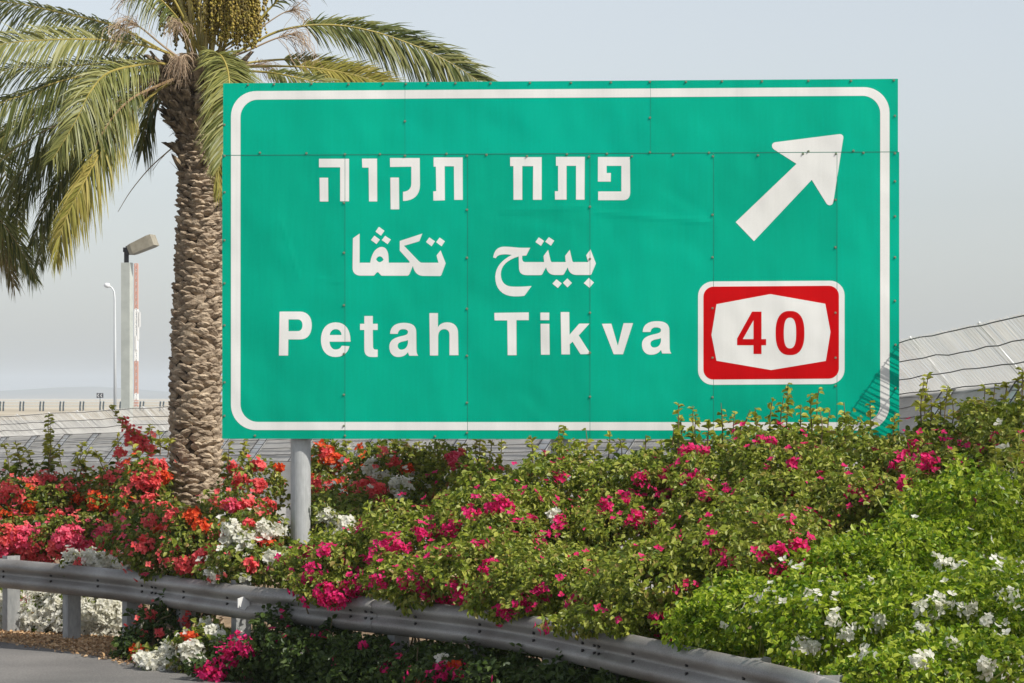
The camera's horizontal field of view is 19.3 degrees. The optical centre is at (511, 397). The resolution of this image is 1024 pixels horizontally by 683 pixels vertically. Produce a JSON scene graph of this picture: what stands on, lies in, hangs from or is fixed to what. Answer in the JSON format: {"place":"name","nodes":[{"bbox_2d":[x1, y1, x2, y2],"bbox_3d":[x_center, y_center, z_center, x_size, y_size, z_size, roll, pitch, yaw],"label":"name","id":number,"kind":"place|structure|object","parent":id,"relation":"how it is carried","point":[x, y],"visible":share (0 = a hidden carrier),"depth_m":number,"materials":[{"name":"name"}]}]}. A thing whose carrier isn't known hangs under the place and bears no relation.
{"place":"outdoors","nodes":[
{"label":"outdoors","id":0,"kind":"place"},
{"bbox_2d":[0,409,168,415],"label":"road","id":1,"kind":"structure","parent":0,"point":[8,412],"depth_m":490.49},
{"bbox_2d":[97,393,102,397],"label":"chevron sign","id":2,"kind":"object","parent":1,"relation":"on","point":[99,395],"visible":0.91,"depth_m":519.97,"materials":[{"name":"grey metal"}]},
{"bbox_2d":[0,401,221,410],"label":"road railing","id":3,"kind":"object","parent":1,"relation":"on","point":[83,404],"visible":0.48,"depth_m":539.97,"materials":[{"name":"grey metal"}]},
{"bbox_2d":[0,399,221,419],"bbox_3d":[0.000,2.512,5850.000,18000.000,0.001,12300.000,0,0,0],"label":"ground","id":4,"kind":"structure","parent":0,"point":[56,407],"depth_m":918.40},
{"bbox_2d":[134,263,140,406],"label":"telecom mast","id":5,"kind":"object","parent":4,"relation":"on","point":[137,324],"visible":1,"depth_m":799.52,"materials":[{"name":"beige metal"}]},
{"bbox_2d":[0,642,246,682],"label":"road","id":6,"kind":"structure","parent":0,"point":[19,663],"depth_m":27.55,"materials":[{"name":"grey asphalt"}]},
{"bbox_2d":[0,420,715,592],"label":"paved apron","id":7,"kind":"object","parent":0,"point":[80,424],"depth_m":220.85,"materials":[{"name":"concrete"}]},
{"bbox_2d":[104,283,116,421],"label":"street lamp","id":8,"kind":"object","parent":7,"relation":"on","point":[106,285],"visible":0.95,"depth_m":299.89,"materials":[{"name":"silver metal"}]},
{"bbox_2d":[121,234,158,429],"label":"lamp post","id":9,"kind":"object","parent":7,"relation":"on","point":[144,243],"visible":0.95,"depth_m":104.85,"materials":[{"name":"grey metal"}]},
{"bbox_2d":[0,558,901,682],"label":"planting bed","id":10,"kind":"object","parent":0,"point":[227,621],"visible":0.16,"depth_m":30.79,"materials":[{"name":"soil"}]},
{"bbox_2d":[0,121,43,301],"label":"date palm","id":11,"kind":"object","parent":10,"relation":"on","point":[13,253],"visible":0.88,"depth_m":32.69,"materials":[{"name":"green plant"}]},
{"bbox_2d":[0,588,50,630],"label":"bougainvillea","id":12,"kind":"object","parent":10,"relation":"on","point":[23,626],"visible":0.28,"depth_m":32.00,"materials":[{"name":"white plant"}]},
{"bbox_2d":[0,441,68,593],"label":"bougainvillea","id":13,"kind":"object","parent":10,"relation":"on","point":[9,488],"visible":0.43,"depth_m":34.11,"materials":[{"name":"red plant"}]},
{"bbox_2d":[0,504,70,562],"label":"bougainvillea","id":14,"kind":"object","parent":10,"relation":"on","point":[13,540],"visible":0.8,"depth_m":33.20,"materials":[{"name":"pink plant"}]},
{"bbox_2d":[18,592,96,633],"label":"bougainvillea","id":15,"kind":"object","parent":10,"relation":"on","point":[45,624],"visible":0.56,"depth_m":31.71,"materials":[{"name":"white plant"}]},
{"bbox_2d":[9,414,111,562],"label":"bougainvillea","id":16,"kind":"object","parent":10,"relation":"on","point":[67,483],"visible":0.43,"depth_m":34.23,"materials":[{"name":"red plant"}]},
{"bbox_2d":[26,508,123,565],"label":"bougainvillea","id":17,"kind":"object","parent":10,"relation":"on","point":[70,530],"visible":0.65,"depth_m":32.90,"materials":[{"name":"pink plant"}]},
{"bbox_2d":[0,629,157,664],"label":"leaf litter","id":18,"kind":"object","parent":10,"relation":"on","point":[91,641],"visible":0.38,"depth_m":30.46,"materials":[{"name":"brown plant"}]},
{"bbox_2d":[43,593,152,637],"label":"bougainvillea","id":19,"kind":"object","parent":10,"relation":"on","point":[100,616],"visible":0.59,"depth_m":31.29,"materials":[{"name":"white plant"}]},
{"bbox_2d":[59,545,150,576],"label":"bougainvillea","id":20,"kind":"object","parent":10,"relation":"on","point":[90,556],"visible":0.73,"depth_m":30.56,"materials":[{"name":"white plant"}]},
{"bbox_2d":[66,405,166,558],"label":"bougainvillea","id":21,"kind":"object","parent":10,"relation":"on","point":[102,478],"visible":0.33,"depth_m":33.71,"materials":[{"name":"red plant"}]},
{"bbox_2d":[107,430,190,605],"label":"bougainvillea","id":22,"kind":"object","parent":10,"relation":"on","point":[147,476],"visible":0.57,"depth_m":32.26,"materials":[{"name":"red plant"}]},
{"bbox_2d":[93,498,207,643],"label":"bougainvillea","id":23,"kind":"object","parent":10,"relation":"on","point":[139,547],"visible":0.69,"depth_m":29.29,"materials":[{"name":"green plant"}]},
{"bbox_2d":[108,588,213,661],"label":"bougainvillea","id":24,"kind":"object","parent":10,"relation":"on","point":[155,618],"visible":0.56,"depth_m":28.69,"materials":[{"name":"green plant"}]},
{"bbox_2d":[127,615,243,673],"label":"bougainvillea","id":25,"kind":"object","parent":10,"relation":"on","point":[174,653],"visible":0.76,"depth_m":27.48,"materials":[{"name":"white plant"}]},
{"bbox_2d":[147,498,245,649],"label":"bougainvillea","id":26,"kind":"object","parent":10,"relation":"on","point":[173,549],"visible":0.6,"depth_m":28.52,"materials":[{"name":"green plant"}]},
{"bbox_2d":[196,439,290,586],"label":"bougainvillea","id":27,"kind":"object","parent":10,"relation":"on","point":[238,480],"visible":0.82,"depth_m":31.27,"materials":[{"name":"red plant"}]},
{"bbox_2d":[191,493,302,626],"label":"bougainvillea","id":28,"kind":"object","parent":10,"relation":"on","point":[245,531],"visible":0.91,"depth_m":27.91,"materials":[{"name":"white plant"}]},
{"bbox_2d":[0,0,497,623],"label":"date palm","id":29,"kind":"object","parent":10,"relation":"on","point":[186,90],"visible":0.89,"depth_m":32.75,"materials":[{"name":"green plant"}]},
{"bbox_2d":[183,602,337,682],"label":"bougainvillea","id":30,"kind":"object","parent":10,"relation":"on","point":[242,658],"visible":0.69,"depth_m":26.45,"materials":[{"name":"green plant"}]},
{"bbox_2d":[284,439,367,631],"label":"bougainvillea","id":31,"kind":"object","parent":10,"relation":"on","point":[323,450],"visible":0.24,"depth_m":30.86,"materials":[{"name":"red plant"}]},
{"bbox_2d":[267,519,414,633],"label":"bougainvillea","id":32,"kind":"object","parent":10,"relation":"on","point":[326,585],"visible":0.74,"depth_m":26.14,"materials":[{"name":"green plant"}]},
{"bbox_2d":[261,614,421,682],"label":"bougainvillea","id":33,"kind":"object","parent":10,"relation":"on","point":[348,658],"visible":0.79,"depth_m":25.82,"materials":[{"name":"green plant"}]},
{"bbox_2d":[310,483,394,565],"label":"bougainvillea","id":34,"kind":"object","parent":10,"relation":"on","point":[336,513],"visible":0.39,"depth_m":28.51,"materials":[{"name":"white plant"}]},
{"bbox_2d":[330,439,450,641],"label":"bougainvillea","id":35,"kind":"object","parent":10,"relation":"on","point":[381,468],"visible":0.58,"depth_m":29.70,"materials":[{"name":"green plant"}]},
{"bbox_2d":[342,492,492,644],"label":"bougainvillea","id":36,"kind":"object","parent":10,"relation":"on","point":[385,574],"visible":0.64,"depth_m":25.59,"materials":[{"name":"green plant"}]},
{"bbox_2d":[0,555,845,682],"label":"guardrail","id":37,"kind":"object","parent":10,"relation":"on","point":[629,655],"visible":0.85,"depth_m":25.50,"materials":[{"name":"metal"}]},
{"bbox_2d":[360,635,536,682],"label":"bougainvillea","id":38,"kind":"object","parent":10,"relation":"on","point":[436,662],"visible":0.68,"depth_m":24.46,"materials":[{"name":"green plant"}]},
{"bbox_2d":[397,439,515,642],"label":"bougainvillea","id":39,"kind":"object","parent":10,"relation":"on","point":[454,457],"visible":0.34,"depth_m":29.49,"materials":[{"name":"green plant"}]},
{"bbox_2d":[401,450,566,647],"bbox_3d":[-0.167,1.483,25.662,1.488,2.056,3.043,0,0,0],"label":"bougainvillea","id":40,"kind":"object","parent":10,"relation":"on","point":[471,545],"visible":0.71,"depth_m":25.32,"materials":[{"name":"green plant"}]},
{"bbox_2d":[465,425,616,666],"bbox_3d":[0.294,1.378,26.737,1.395,2.263,2.777,0,0,0],"label":"bougainvillea","id":41,"kind":"object","parent":10,"relation":"on","point":[558,469],"visible":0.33,"depth_m":26.61,"materials":[{"name":"green plant"}]},
{"bbox_2d":[457,530,641,667],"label":"bougainvillea","id":42,"kind":"object","parent":10,"relation":"on","point":[505,595],"visible":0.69,"depth_m":23.61,"materials":[{"name":"green plant"}]},
{"bbox_2d":[451,642,652,682],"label":"bougainvillea","id":43,"kind":"object","parent":10,"relation":"on","point":[564,671],"visible":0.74,"depth_m":23.18,"materials":[{"name":"green plant"}]},
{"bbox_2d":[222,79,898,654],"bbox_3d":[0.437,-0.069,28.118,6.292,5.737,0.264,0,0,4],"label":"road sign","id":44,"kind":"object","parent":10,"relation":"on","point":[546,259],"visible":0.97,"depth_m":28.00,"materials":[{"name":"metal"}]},
{"bbox_2d":[548,436,686,585],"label":"bougainvillea","id":45,"kind":"object","parent":10,"relation":"on","point":[632,490],"visible":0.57,"depth_m":25.89,"materials":[{"name":"green plant"}]},
{"bbox_2d":[531,530,776,648],"bbox_3d":[0.963,1.731,22.294,1.731,1.555,1.827,0,0,-39],"label":"bougainvillea","id":46,"kind":"object","parent":10,"relation":"on","point":[607,594],"visible":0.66,"depth_m":21.77,"materials":[{"name":"green plant"}]},
{"bbox_2d":[623,402,776,570],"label":"bougainvillea","id":47,"kind":"object","parent":10,"relation":"on","point":[697,486],"visible":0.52,"depth_m":25.46,"materials":[{"name":"green plant"}]},
{"bbox_2d":[650,565,837,667],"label":"bougainvillea","id":48,"kind":"object","parent":10,"relation":"on","point":[710,621],"visible":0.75,"depth_m":20.53,"materials":[{"name":"green plant"}]},
{"bbox_2d":[669,494,846,667],"bbox_3d":[1.799,1.609,21.986,1.285,1.795,2.007,0,0,0],"label":"bougainvillea","id":49,"kind":"object","parent":10,"relation":"on","point":[781,533],"visible":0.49,"depth_m":21.61,"materials":[{"name":"green plant"}]},
{"bbox_2d":[705,383,859,665],"bbox_3d":[2.279,1.191,25.174,1.457,2.633,3.028,0,0,0],"label":"bougainvillea","id":50,"kind":"object","parent":10,"relation":"on","point":[784,476],"visible":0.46,"depth_m":25.00,"materials":[{"name":"green plant"}]},
{"bbox_2d":[740,518,907,680],"bbox_3d":[2.206,1.683,20.659,1.096,1.657,2.996,0,0,13],"label":"bougainvillea","id":51,"kind":"object","parent":10,"relation":"on","point":[833,600],"visible":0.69,"depth_m":19.82,"materials":[{"name":"green plant"}]},
{"bbox_2d":[785,400,927,646],"bbox_3d":[2.860,1.268,24.847,1.387,2.484,3.043,0,0,0],"label":"bougainvillea","id":52,"kind":"object","parent":10,"relation":"on","point":[854,486],"visible":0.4,"depth_m":24.38,"materials":[{"name":"green plant"}]},
{"bbox_2d":[810,622,1023,682],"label":"bougainvillea","id":53,"kind":"object","parent":10,"relation":"on","point":[973,654],"visible":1,"depth_m":18.31,"materials":[{"name":"green plant"}]},
{"bbox_2d":[858,372,995,560],"bbox_3d":[3.332,1.149,24.218,1.276,2.718,2.988,0,0,0],"label":"bougainvillea","id":54,"kind":"object","parent":10,"relation":"on","point":[920,451],"visible":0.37,"depth_m":24.06,"materials":[{"name":"green plant"}]},
{"bbox_2d":[843,428,1023,622],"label":"bougainvillea","id":55,"kind":"object","parent":10,"relation":"on","point":[925,535],"visible":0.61,"depth_m":21.04,"materials":[{"name":"green plant"}]},
{"bbox_2d":[846,551,1023,680],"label":"bougainvillea","id":56,"kind":"object","parent":10,"relation":"on","point":[952,598],"visible":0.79,"depth_m":19.19,"materials":[{"name":"green plant"}]},
{"bbox_2d":[939,367,1023,679],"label":"bougainvillea","id":57,"kind":"object","parent":10,"relation":"on","point":[993,425],"visible":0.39,"depth_m":23.48,"materials":[{"name":"green plant"}]},
{"bbox_2d":[0,387,943,398],"bbox_3d":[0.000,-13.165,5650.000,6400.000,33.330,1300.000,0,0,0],"label":"hills","id":58,"kind":"structure","parent":0,"point":[70,393],"depth_m":5218.40,"materials":[{"name":"grey"}]},
{"bbox_2d":[0,311,1023,682],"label":"security fence","id":59,"kind":"object","parent":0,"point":[266,449],"visible":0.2,"depth_m":39.01,"materials":[{"name":"metal"}]},
{"bbox_2d":[0,0,1023,393],"label":"sky","id":60,"kind":"structure","parent":0,"point":[957,65],"materials":[{"name":"blue"}]}
]}

